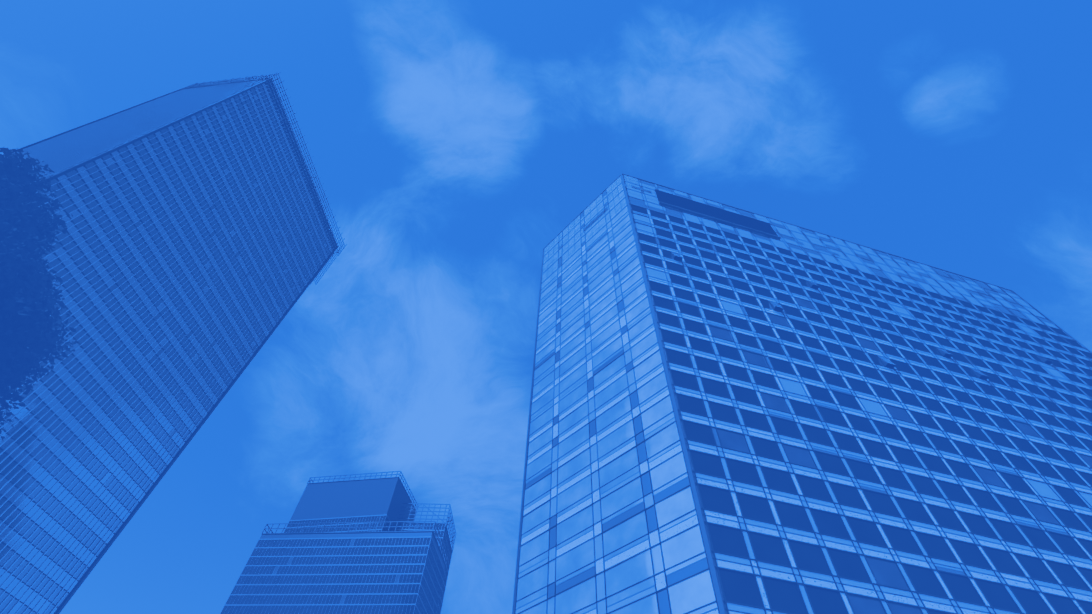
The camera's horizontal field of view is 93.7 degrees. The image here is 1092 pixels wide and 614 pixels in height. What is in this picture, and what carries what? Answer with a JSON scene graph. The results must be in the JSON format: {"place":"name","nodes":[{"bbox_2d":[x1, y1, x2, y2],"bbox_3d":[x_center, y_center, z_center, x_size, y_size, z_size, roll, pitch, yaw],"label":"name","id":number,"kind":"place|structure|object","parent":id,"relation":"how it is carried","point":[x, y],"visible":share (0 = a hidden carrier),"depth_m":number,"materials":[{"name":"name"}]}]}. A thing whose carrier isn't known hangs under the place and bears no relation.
{"place":"outdoors","nodes":[
{"label":"outdoors","id":0,"kind":"place"},
{"bbox_2d":[0,72,346,613],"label":"tower","id":1,"kind":"structure","parent":0,"point":[189,255],"depth_m":116.95,"materials":[{"name":"grey"}]},
{"bbox_2d":[0,0,1091,613],"label":"sky","id":2,"kind":"structure","parent":0,"point":[450,142],"materials":[{"name":"blue"}]},
{"bbox_3d":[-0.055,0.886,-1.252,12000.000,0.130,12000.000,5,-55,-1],"label":"ground","id":3,"kind":"structure","parent":0,"visible":0},
{"bbox_2d":[0,147,76,439],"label":"street tree","id":4,"kind":"object","parent":3,"relation":"on","point":[25,318],"visible":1,"depth_m":4.55,"materials":[{"name":"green plant"}]},
{"bbox_2d":[220,471,455,613],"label":"skyscraper","id":5,"kind":"structure","parent":3,"relation":"on","point":[366,546],"depth_m":232.05,"materials":[{"name":"grey"}]},
{"bbox_2d":[512,173,1091,613],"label":"office block","id":6,"kind":"structure","parent":3,"relation":"on","point":[736,411],"depth_m":64.36,"materials":[{"name":"glass"}]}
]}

